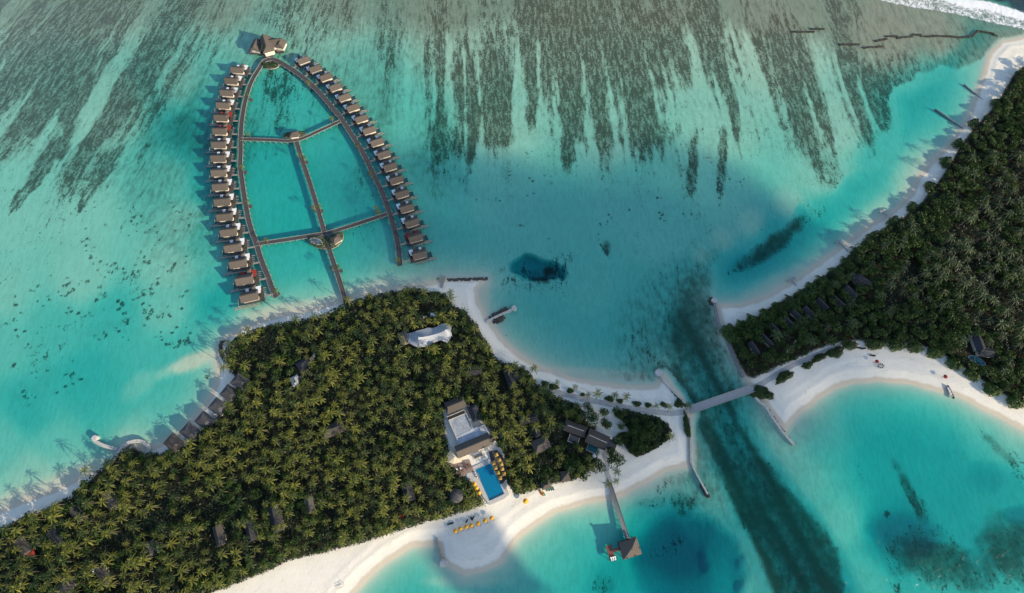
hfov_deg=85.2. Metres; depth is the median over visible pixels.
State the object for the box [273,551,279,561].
broadleaf tree
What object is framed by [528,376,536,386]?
coconut palm
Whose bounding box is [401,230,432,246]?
overwater villa
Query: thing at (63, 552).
coconut palm
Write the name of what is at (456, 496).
dome pavilion
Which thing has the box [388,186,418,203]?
overwater villa
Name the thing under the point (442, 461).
coconut palm
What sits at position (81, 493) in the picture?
broadleaf tree
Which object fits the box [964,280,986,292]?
coconut palm
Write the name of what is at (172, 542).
coconut palm
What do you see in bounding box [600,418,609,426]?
broadleaf tree
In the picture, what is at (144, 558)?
coconut palm
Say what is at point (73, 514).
thatched house
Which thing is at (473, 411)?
thatched house
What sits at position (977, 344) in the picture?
thatched house
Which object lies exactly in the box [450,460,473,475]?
tiled terrace
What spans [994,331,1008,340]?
coconut palm
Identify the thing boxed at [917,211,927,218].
broadleaf tree
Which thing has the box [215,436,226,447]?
coconut palm
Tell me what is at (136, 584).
coconut palm
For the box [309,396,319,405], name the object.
coconut palm
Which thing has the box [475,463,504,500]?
swimming pool
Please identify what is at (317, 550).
broadleaf tree
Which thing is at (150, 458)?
broadleaf tree
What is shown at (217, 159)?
overwater villa
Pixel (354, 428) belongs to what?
coconut palm
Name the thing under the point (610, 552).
landing platform
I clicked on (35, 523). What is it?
broadleaf tree
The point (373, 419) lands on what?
coconut palm
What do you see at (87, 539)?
coconut palm
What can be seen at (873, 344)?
round bush
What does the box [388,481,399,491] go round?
coconut palm
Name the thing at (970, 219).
coconut palm
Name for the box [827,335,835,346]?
broadleaf tree
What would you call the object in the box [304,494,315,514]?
thatched house
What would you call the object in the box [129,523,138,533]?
coconut palm
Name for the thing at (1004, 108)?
broadleaf tree
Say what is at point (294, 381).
thatched house
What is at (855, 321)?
coconut palm
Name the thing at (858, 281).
bungalow
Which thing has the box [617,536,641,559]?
jetty pavilion
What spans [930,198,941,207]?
broadleaf tree
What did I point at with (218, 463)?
coconut palm
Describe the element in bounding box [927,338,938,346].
broadleaf tree
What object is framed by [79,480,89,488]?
broadleaf tree
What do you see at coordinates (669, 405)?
coconut palm
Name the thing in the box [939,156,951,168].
round bush
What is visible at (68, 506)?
broadleaf tree
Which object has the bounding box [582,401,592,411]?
broadleaf tree
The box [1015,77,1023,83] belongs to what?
broadleaf tree
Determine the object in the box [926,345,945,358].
round bush
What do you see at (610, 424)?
broadleaf tree
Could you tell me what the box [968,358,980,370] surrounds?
broadleaf tree
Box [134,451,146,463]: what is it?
broadleaf tree
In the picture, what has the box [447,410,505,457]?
beach club
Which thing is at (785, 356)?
broadleaf tree
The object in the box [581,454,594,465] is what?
broadleaf tree
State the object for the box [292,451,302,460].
coconut palm
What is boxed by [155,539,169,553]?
coconut palm
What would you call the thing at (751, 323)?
broadleaf tree
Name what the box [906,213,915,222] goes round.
broadleaf tree
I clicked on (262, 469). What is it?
coconut palm
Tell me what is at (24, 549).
thatched house
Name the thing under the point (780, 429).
sea wall
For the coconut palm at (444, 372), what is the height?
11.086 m
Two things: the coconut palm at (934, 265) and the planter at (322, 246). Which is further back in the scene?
the planter at (322, 246)
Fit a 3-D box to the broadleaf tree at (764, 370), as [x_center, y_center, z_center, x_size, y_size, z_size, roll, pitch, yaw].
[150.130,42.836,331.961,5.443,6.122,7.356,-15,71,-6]
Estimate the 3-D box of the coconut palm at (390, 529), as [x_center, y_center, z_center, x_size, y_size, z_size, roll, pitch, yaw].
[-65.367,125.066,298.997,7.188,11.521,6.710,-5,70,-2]
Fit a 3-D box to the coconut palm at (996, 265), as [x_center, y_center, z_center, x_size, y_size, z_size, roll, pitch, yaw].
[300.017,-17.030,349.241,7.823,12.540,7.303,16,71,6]
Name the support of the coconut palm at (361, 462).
on the ground
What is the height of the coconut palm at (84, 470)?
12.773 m
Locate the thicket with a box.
[750,385,773,399]
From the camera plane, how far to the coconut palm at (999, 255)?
345.36 m
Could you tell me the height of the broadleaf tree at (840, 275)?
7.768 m
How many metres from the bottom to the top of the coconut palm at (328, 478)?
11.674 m
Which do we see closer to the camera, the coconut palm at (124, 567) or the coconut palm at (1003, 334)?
the coconut palm at (124, 567)
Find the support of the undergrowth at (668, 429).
on the ground
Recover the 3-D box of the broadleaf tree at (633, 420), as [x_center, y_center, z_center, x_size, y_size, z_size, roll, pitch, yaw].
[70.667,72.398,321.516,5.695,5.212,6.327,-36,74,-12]
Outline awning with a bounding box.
[26,549,34,556]
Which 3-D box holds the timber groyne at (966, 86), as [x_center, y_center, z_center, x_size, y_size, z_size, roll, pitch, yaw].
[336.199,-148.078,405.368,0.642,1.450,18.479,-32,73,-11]
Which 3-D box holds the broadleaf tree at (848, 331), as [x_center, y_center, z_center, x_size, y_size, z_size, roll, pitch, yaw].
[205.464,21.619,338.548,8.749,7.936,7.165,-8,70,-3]
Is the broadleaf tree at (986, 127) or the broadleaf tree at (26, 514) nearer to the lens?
the broadleaf tree at (26, 514)
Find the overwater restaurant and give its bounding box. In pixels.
[249,34,286,56]
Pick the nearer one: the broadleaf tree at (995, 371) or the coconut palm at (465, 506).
the coconut palm at (465, 506)
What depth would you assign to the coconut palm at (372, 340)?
328.17 m
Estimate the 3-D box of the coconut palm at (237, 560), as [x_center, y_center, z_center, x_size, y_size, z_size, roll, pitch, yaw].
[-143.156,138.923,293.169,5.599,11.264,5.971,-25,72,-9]
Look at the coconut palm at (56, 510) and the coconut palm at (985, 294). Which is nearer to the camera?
the coconut palm at (56, 510)
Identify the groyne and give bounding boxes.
[436,537,447,567]
[447,277,487,281]
[486,305,516,322]
[934,108,961,127]
[963,84,981,98]
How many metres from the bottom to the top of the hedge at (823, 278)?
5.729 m
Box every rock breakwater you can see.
[791,30,814,32]
[838,43,859,45]
[863,45,883,48]
[946,35,971,37]
[978,30,997,36]
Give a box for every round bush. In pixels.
[541,381,548,387]
[549,383,559,389]
[604,395,613,401]
[632,401,641,406]
[644,402,651,407]
[660,401,667,406]
[674,398,683,407]
[840,341,858,350]
[863,338,887,350]
[865,230,879,241]
[885,215,899,225]
[887,338,907,351]
[905,338,924,353]
[906,201,918,212]
[924,181,936,192]
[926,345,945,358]
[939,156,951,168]
[944,354,963,370]
[951,138,962,149]
[962,368,980,382]
[967,118,978,129]
[982,381,1002,396]
[989,98,1001,107]
[1005,393,1023,409]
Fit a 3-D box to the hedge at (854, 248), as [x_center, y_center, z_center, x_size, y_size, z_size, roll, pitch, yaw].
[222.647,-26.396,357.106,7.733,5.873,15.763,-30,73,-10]
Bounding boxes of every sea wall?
[654,369,684,403]
[689,418,707,493]
[711,298,744,377]
[751,393,794,444]
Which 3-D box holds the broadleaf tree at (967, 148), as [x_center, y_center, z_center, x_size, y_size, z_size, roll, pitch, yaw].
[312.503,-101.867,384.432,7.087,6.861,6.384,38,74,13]
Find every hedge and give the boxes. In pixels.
[683,410,690,436]
[719,323,743,346]
[736,319,753,341]
[746,313,763,329]
[759,308,775,323]
[770,302,789,320]
[775,370,793,384]
[784,294,802,314]
[794,289,812,306]
[801,361,812,368]
[804,281,825,301]
[811,353,826,362]
[815,275,831,290]
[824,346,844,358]
[827,267,847,287]
[839,256,857,274]
[850,246,866,263]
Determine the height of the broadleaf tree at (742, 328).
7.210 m
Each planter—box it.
[262,62,279,69]
[283,131,305,138]
[308,236,328,249]
[328,231,343,248]
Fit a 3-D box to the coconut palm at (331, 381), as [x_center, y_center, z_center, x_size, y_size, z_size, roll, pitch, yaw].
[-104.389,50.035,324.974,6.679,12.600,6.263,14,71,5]
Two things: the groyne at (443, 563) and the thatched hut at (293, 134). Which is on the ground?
the groyne at (443, 563)
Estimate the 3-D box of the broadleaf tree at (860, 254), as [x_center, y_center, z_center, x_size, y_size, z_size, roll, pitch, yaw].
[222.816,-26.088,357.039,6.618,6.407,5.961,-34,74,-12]
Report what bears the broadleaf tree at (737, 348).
on the ground
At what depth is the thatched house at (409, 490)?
306.39 m
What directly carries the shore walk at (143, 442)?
on the ground
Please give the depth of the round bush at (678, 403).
326.38 m
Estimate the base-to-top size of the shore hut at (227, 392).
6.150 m
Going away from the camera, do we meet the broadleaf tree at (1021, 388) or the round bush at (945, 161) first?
the broadleaf tree at (1021, 388)
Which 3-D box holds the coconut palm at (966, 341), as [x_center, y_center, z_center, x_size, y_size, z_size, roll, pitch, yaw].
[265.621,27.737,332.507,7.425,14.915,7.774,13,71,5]
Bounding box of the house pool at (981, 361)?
[968,355,985,365]
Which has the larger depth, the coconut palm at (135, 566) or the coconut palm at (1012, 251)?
the coconut palm at (1012, 251)
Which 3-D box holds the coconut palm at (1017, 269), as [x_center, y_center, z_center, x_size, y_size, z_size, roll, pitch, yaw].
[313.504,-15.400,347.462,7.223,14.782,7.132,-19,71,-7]
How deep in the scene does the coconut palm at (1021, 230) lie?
352.78 m
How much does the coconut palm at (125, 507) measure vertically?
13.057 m
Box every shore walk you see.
[91,435,118,450]
[115,439,151,456]
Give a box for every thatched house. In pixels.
[12,537,32,556]
[45,526,66,548]
[52,577,77,592]
[68,505,86,522]
[94,564,114,586]
[101,489,118,510]
[145,539,157,557]
[212,523,226,546]
[244,516,257,541]
[268,505,284,532]
[289,375,299,386]
[295,357,310,372]
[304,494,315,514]
[320,419,344,439]
[401,479,414,501]
[444,395,466,413]
[467,367,480,375]
[467,404,481,422]
[503,368,517,388]
[512,371,521,379]
[518,413,537,424]
[530,437,550,453]
[531,427,540,437]
[540,480,551,489]
[560,471,570,481]
[852,273,873,289]
[968,330,985,351]
[975,347,994,357]
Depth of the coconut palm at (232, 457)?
305.73 m
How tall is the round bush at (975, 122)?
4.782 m
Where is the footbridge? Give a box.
[688,384,754,413]
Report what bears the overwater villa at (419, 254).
in the water
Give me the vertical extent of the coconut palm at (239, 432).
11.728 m
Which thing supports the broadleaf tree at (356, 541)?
on the ground
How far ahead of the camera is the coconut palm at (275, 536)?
291.95 m
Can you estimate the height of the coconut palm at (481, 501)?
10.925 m
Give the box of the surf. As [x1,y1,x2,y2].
[883,0,1023,29]
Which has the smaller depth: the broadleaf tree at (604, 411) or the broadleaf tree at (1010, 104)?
the broadleaf tree at (604, 411)
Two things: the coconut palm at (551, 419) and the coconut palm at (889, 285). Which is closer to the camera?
the coconut palm at (551, 419)
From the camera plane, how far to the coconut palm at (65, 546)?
292.49 m
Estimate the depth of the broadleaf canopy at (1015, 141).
349.10 m
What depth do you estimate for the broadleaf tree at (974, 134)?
386.60 m
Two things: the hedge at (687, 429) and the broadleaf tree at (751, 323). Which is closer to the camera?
the hedge at (687, 429)
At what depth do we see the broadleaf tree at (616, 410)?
320.69 m
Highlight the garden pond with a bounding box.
[310,237,322,244]
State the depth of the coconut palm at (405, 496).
299.97 m
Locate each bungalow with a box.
[748,340,760,354]
[760,333,774,347]
[768,323,782,332]
[781,316,795,328]
[790,309,802,320]
[802,305,817,319]
[815,297,828,309]
[832,295,845,307]
[842,284,858,298]
[853,279,868,287]
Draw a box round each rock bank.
[218,340,225,363]
[489,306,508,318]
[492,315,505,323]
[700,484,709,497]
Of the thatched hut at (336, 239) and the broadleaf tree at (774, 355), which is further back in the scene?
the thatched hut at (336, 239)
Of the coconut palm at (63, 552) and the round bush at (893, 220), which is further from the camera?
the round bush at (893, 220)
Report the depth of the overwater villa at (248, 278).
351.59 m
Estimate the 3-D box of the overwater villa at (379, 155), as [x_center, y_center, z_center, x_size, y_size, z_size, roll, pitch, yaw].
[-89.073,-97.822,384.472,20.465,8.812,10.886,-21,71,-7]
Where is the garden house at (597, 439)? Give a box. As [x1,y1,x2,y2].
[562,419,616,450]
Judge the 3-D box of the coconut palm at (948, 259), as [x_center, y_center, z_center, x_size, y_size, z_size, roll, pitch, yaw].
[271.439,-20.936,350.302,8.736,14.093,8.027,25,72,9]
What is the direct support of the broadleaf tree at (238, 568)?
on the ground
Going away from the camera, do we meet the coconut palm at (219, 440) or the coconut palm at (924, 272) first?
the coconut palm at (219, 440)
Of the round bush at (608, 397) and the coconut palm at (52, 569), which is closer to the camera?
the coconut palm at (52, 569)
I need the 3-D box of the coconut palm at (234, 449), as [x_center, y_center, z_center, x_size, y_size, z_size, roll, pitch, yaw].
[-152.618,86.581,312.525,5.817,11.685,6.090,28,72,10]
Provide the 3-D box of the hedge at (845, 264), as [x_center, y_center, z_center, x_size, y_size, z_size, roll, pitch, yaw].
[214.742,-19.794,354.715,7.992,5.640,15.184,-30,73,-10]
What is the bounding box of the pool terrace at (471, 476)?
[467,459,508,504]
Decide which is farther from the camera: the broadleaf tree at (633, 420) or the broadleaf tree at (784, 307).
the broadleaf tree at (784, 307)
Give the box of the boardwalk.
[237,56,402,308]
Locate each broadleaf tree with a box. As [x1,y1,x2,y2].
[20,510,33,523]
[29,518,41,529]
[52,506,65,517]
[63,501,73,512]
[72,489,86,500]
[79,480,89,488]
[98,471,107,479]
[121,448,133,461]
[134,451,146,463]
[145,455,153,462]
[153,455,160,464]
[158,457,171,469]
[162,449,172,458]
[183,585,194,592]
[192,579,202,589]
[201,425,211,436]
[202,577,213,587]
[212,572,224,585]
[218,577,232,589]
[223,568,230,577]
[231,561,242,577]
[245,567,255,577]
[258,556,268,566]
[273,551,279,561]
[292,548,299,558]
[315,547,322,553]
[326,540,334,546]
[353,534,360,542]
[374,516,386,528]
[388,523,397,532]
[419,506,428,516]
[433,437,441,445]
[434,446,443,454]
[437,454,446,462]
[459,477,467,486]
[495,435,507,447]
[511,484,521,494]
[512,473,524,481]
[524,477,534,485]
[552,471,560,479]
[562,408,576,419]
[562,454,574,466]
[568,457,583,472]
[573,410,585,423]
[577,464,590,481]
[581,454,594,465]
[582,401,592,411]
[584,408,598,427]
[590,457,606,473]
[599,407,608,416]
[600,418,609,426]
[604,422,611,429]
[606,447,616,457]
[606,451,625,469]
[612,406,627,418]
[612,436,622,446]
[617,421,625,429]
[628,445,636,454]
[630,417,639,425]
[638,442,648,453]
[640,414,649,423]
[641,438,650,446]
[644,421,658,431]
[732,324,741,334]
[735,343,743,351]
[738,321,750,331]
[739,347,751,359]
[746,315,758,327]
[747,359,757,367]
[759,309,771,320]
[760,362,769,372]
[761,351,774,361]
[767,309,778,319]
[771,353,780,363]
[772,301,782,311]
[779,351,789,361]
[782,303,789,311]
[791,342,801,348]
[794,297,803,305]
[808,335,820,345]
[809,283,821,293]
[813,277,825,287]
[818,332,827,341]
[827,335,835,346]
[835,270,844,280]
[840,335,847,342]
[843,325,857,336]
[846,255,854,262]
[847,264,858,272]
[855,242,867,253]
[856,252,865,257]
[860,327,870,337]
[861,238,873,248]
[871,329,882,337]
[878,328,887,336]
[880,228,888,235]
[884,327,890,334]
[885,226,892,231]
[893,331,907,340]
[896,221,905,228]
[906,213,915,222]
[916,329,928,338]
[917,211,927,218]
[923,206,933,214]
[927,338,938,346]
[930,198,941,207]
[938,181,947,189]
[939,341,956,353]
[944,169,953,176]
[947,181,956,188]
[952,166,963,177]
[957,154,967,163]
[961,143,970,151]
[967,148,976,153]
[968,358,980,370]
[969,132,978,139]
[977,365,993,376]
[979,124,992,132]
[985,118,992,124]
[988,376,999,383]
[989,366,1000,376]
[992,107,1002,114]
[993,113,1000,120]
[997,370,1008,380]
[999,364,1013,376]
[999,379,1010,391]
[1001,105,1009,113]
[1002,95,1009,102]
[1003,99,1013,109]
[1006,91,1017,98]
[1009,81,1021,90]
[1009,374,1020,384]
[1011,387,1021,396]
[1014,366,1023,378]
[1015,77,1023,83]
[1016,358,1023,366]
[1018,383,1023,391]
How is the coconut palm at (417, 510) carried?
on the ground
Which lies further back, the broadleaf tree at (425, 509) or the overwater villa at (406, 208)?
the overwater villa at (406, 208)
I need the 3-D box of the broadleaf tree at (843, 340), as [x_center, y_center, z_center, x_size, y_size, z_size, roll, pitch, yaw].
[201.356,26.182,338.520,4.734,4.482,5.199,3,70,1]
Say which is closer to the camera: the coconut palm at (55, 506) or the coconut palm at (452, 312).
the coconut palm at (55, 506)
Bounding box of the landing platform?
[605,545,619,561]
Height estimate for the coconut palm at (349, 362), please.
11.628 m
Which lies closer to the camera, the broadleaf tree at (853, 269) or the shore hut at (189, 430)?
the shore hut at (189, 430)
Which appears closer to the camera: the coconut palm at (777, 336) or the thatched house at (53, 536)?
the thatched house at (53, 536)
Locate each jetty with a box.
[440,276,445,287]
[608,482,629,539]
[835,239,848,251]
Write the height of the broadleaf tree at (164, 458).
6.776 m
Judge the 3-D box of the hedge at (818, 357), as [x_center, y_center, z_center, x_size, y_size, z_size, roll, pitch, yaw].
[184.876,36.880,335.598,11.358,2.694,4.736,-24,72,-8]
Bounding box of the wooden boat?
[947,385,954,398]
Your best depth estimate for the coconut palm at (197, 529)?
292.97 m
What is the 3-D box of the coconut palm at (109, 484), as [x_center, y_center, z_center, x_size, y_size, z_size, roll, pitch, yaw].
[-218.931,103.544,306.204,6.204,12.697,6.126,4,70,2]
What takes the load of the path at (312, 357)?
on the ground
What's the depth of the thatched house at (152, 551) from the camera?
296.06 m
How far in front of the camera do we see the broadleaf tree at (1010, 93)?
396.76 m
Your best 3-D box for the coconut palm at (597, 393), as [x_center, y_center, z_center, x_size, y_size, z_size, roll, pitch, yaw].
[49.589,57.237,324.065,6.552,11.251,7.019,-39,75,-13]
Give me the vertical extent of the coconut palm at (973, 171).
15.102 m
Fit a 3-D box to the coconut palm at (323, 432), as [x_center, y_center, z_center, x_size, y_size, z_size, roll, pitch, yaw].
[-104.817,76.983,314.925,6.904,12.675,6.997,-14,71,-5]
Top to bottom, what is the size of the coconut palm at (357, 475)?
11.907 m
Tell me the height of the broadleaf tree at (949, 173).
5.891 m
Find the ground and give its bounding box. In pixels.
[0,0,1023,592]
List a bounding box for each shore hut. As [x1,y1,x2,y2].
[163,433,184,453]
[179,422,200,441]
[194,411,215,427]
[208,397,227,416]
[219,384,240,402]
[230,373,250,390]
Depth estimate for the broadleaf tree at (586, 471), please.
308.52 m
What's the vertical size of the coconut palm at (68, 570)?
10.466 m
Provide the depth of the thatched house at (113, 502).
305.02 m
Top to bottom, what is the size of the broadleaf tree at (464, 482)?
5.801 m
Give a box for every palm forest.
[0,286,595,592]
[821,133,1023,374]
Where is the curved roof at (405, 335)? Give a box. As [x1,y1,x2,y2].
[398,330,408,345]
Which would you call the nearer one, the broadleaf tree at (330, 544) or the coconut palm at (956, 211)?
the broadleaf tree at (330, 544)
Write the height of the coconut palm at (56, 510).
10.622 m
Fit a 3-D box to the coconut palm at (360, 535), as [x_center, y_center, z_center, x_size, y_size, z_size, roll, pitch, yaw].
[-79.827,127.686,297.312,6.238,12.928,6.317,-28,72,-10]
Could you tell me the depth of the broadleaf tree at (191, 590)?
289.33 m
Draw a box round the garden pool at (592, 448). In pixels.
[586,444,597,453]
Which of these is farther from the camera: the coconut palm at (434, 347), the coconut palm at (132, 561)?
the coconut palm at (434, 347)
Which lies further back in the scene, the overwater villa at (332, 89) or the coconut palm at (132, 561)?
the overwater villa at (332, 89)
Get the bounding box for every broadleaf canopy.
[2,286,583,592]
[740,82,1023,366]
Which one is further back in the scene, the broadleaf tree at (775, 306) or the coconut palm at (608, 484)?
the broadleaf tree at (775, 306)
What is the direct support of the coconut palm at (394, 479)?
on the ground
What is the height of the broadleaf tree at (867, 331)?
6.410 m
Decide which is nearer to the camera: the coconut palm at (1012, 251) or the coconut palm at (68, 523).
the coconut palm at (68, 523)
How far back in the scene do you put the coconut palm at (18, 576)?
287.56 m
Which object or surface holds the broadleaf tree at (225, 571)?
on the ground
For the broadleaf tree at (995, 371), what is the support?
on the ground
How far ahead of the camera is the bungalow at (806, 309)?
342.73 m
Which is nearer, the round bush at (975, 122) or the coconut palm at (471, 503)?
the coconut palm at (471, 503)
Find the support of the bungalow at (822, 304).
on the ground
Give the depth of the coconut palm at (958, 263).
345.04 m
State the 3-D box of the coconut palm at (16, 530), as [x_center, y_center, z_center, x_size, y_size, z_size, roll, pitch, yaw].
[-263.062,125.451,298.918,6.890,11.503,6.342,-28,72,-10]
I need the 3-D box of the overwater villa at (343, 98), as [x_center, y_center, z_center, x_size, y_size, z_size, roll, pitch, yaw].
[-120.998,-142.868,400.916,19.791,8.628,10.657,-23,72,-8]
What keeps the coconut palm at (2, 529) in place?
on the ground
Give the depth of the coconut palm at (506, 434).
309.44 m
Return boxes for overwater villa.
[205,150,236,168]
[205,164,237,183]
[206,136,237,154]
[207,123,237,140]
[207,177,239,197]
[208,110,238,127]
[209,192,242,213]
[211,98,240,114]
[211,207,244,228]
[215,86,243,100]
[215,222,249,244]
[219,74,246,88]
[219,237,254,259]
[224,252,259,276]
[226,63,252,77]
[230,268,266,293]
[235,285,272,309]
[293,55,318,68]
[304,64,330,77]
[315,72,340,85]
[324,82,350,96]
[333,92,359,105]
[341,102,368,117]
[349,113,376,127]
[356,124,384,139]
[364,136,392,150]
[371,148,399,163]
[376,160,406,175]
[382,173,412,188]
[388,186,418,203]
[393,201,423,216]
[397,215,428,231]
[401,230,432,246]
[402,246,436,263]
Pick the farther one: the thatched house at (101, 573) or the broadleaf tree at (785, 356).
the broadleaf tree at (785, 356)
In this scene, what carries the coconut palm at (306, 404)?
on the ground
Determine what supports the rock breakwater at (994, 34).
on the ground
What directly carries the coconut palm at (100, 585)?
on the ground
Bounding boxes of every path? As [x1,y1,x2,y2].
[290,352,317,388]
[546,386,688,415]
[602,448,611,481]
[752,344,840,388]
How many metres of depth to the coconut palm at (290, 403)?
316.73 m
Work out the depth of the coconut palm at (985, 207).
357.06 m
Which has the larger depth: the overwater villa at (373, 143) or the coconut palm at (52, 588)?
the overwater villa at (373, 143)
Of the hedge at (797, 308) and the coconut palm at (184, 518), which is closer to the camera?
the coconut palm at (184, 518)
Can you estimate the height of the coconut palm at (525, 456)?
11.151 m
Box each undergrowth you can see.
[0,287,594,592]
[614,409,671,456]
[732,67,1023,399]
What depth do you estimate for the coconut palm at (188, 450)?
308.61 m
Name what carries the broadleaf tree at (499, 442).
on the ground
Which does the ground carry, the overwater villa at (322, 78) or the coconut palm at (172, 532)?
the coconut palm at (172, 532)
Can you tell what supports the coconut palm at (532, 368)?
on the ground
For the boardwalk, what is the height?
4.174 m
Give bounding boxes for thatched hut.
[289,131,298,138]
[330,234,342,244]
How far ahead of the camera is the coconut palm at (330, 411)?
315.38 m
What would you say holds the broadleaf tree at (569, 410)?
on the ground
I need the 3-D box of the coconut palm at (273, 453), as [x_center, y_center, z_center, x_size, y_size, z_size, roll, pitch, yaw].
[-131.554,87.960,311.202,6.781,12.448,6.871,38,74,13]
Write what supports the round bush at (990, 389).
on the ground
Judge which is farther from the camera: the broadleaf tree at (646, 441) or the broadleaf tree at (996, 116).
the broadleaf tree at (996, 116)
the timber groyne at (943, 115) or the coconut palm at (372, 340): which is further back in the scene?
the timber groyne at (943, 115)
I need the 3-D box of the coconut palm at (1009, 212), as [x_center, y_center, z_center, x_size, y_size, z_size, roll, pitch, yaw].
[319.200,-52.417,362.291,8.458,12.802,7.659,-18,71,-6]
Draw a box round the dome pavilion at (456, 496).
[449,488,462,502]
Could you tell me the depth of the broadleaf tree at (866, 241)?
357.18 m
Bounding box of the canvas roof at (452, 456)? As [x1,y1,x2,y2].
[447,450,461,463]
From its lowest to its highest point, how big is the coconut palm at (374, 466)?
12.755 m
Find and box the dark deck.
[489,450,506,483]
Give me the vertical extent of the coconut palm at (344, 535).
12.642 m
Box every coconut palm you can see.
[0,524,20,534]
[9,582,25,592]
[10,526,26,536]
[14,573,27,583]
[18,561,36,571]
[18,578,33,589]
[20,565,40,578]
[27,515,47,525]
[29,537,40,549]
[39,538,49,550]
[46,565,66,575]
[47,507,60,513]
[47,511,67,523]
[48,585,60,592]
[51,499,64,510]
[57,555,73,567]
[61,539,75,550]
[61,547,77,556]
[61,566,74,577]
[61,573,77,584]
[64,518,75,528]
[69,541,83,553]
[73,511,88,523]
[80,465,94,475]
[81,497,97,509]
[81,568,95,579]
[83,535,96,547]
[88,559,103,570]
[89,527,101,536]
[92,486,104,496]
[92,520,104,530]
[96,495,109,507]
[96,577,112,590]
[100,556,113,568]
[102,572,115,582]
[103,479,115,489]
[104,525,122,537]
[105,463,117,472]
[105,578,117,590]
[115,513,129,522]
[117,501,133,511]
[120,475,133,486]
[120,560,130,572]
[122,491,137,502]
[122,502,138,512]
[125,554,138,565]
[127,580,142,592]
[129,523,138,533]
[131,558,143,569]
[135,576,150,588]
[138,553,153,564]
[142,581,156,592]
[145,501,161,510]
[146,462,157,472]
[152,467,168,476]
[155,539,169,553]
[162,553,177,564]
[164,558,176,570]
[166,536,181,550]
[169,527,181,537]
[177,563,192,577]
[181,445,193,457]
[182,513,195,523]
[185,437,198,447]
[187,572,200,586]
[191,522,203,534]
[195,565,205,576]
[198,456,210,469]
[203,461,215,472]
[206,445,219,457]
[211,570,223,582]
[213,472,227,484]
[214,455,228,468]
[214,577,226,589]
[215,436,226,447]
[217,546,228,559]
[222,399,234,410]
[226,452,236,463]
[229,546,240,558]
[230,433,238,444]
[232,445,241,455]
[232,554,242,565]
[234,426,244,436]
[236,516,249,527]
[238,392,251,403]
[239,359,250,371]
[252,398,261,407]
[256,560,267,574]
[257,425,268,435]
[260,464,271,474]
[266,474,277,484]
[268,406,277,416]
[268,464,279,475]
[268,531,281,541]
[269,448,280,458]
[274,388,284,397]
[275,357,285,366]
[276,446,286,457]
[276,549,287,562]
[278,479,288,490]
[278,497,289,508]
[279,488,290,497]
[283,385,294,396]
[284,441,294,451]
[287,397,298,408]
[290,480,299,490]
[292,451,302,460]
[302,397,312,407]
[304,528,314,538]
[309,312,319,320]
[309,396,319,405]
[315,393,325,402]
[316,497,326,508]
[320,350,331,359]
[320,427,331,436]
[323,471,333,482]
[324,369,334,378]
[325,407,336,417]
[326,376,336,385]
[331,367,341,378]
[333,455,343,465]
[334,342,345,352]
[335,409,345,418]
[336,515,347,526]
[336,538,347,547]
[337,530,349,542]
[341,464,350,474]
[343,356,353,365]
[346,475,358,486]
[350,422,359,433]
[353,470,364,479]
[355,529,365,541]
[356,373,367,382]
[356,457,366,468]
[360,474,373,485]
[367,334,377,346]
[369,413,378,423]
[371,460,381,471]
[372,471,383,481]
[372,483,382,492]
[376,527,385,538]
[377,464,388,475]
[377,497,388,509]
[377,507,387,517]
[379,450,389,462]
[385,523,395,535]
[386,462,397,474]
[388,472,399,484]
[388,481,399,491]
[398,366,410,376]
[401,494,410,502]
[402,397,412,408]
[404,313,414,323]
[407,306,418,315]
[409,441,420,451]
[412,363,421,373]
[412,504,424,516]
[418,286,429,294]
[421,411,431,421]
[430,344,440,354]
[432,382,443,392]
[438,310,446,320]
[439,456,447,466]
[440,366,448,375]
[442,504,453,516]
[443,481,453,491]
[444,471,453,480]
[446,293,456,302]
[447,308,457,319]
[459,484,468,495]
[460,500,471,512]
[462,493,471,502]
[466,498,478,509]
[474,339,484,347]
[477,498,486,507]
[481,380,490,390]
[483,345,493,355]
[488,384,498,394]
[498,407,508,417]
[499,430,510,439]
[503,364,512,371]
[507,427,517,438]
[510,476,520,487]
[516,427,526,437]
[522,453,530,463]
[523,462,535,473]
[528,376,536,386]
[529,363,538,373]
[530,422,540,432]
[540,407,550,418]
[545,414,556,426]
[592,388,603,398]
[602,478,611,487]
[609,391,619,400]
[613,468,621,476]
[622,392,630,401]
[665,403,673,411]
[665,432,675,440]
[683,401,691,410]
[770,331,782,341]
[801,337,816,344]
[842,317,858,328]
[873,290,887,301]
[878,280,895,289]
[886,271,899,282]
[912,266,930,278]
[927,271,945,281]
[928,262,940,271]
[933,266,948,276]
[936,256,953,268]
[937,232,955,246]
[946,206,961,218]
[949,260,963,270]
[950,278,970,290]
[950,334,968,346]
[951,271,964,279]
[954,244,973,254]
[956,215,973,226]
[963,168,978,178]
[964,214,979,224]
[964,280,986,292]
[965,273,977,284]
[966,153,978,161]
[971,203,990,217]
[973,230,993,242]
[973,291,987,301]
[983,262,1000,272]
[983,294,998,305]
[985,249,1004,261]
[987,318,1006,329]
[988,202,1003,213]
[989,306,1012,317]
[994,209,1014,219]
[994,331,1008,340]
[997,247,1015,256]
[1003,150,1023,163]
[1003,295,1022,306]
[1005,194,1023,207]
[1005,271,1017,281]
[1007,227,1023,239]
[1007,331,1023,340]
[1008,321,1023,333]
[1010,264,1023,273]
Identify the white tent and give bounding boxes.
[408,323,451,347]
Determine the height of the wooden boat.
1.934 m
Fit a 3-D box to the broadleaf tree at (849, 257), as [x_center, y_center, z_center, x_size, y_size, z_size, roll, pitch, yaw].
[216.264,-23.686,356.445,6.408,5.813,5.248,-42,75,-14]
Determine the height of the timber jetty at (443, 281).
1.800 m
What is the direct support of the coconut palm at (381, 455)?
on the ground
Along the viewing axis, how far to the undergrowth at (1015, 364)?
350.96 m
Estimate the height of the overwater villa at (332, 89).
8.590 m
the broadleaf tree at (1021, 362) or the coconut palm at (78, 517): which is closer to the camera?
the coconut palm at (78, 517)

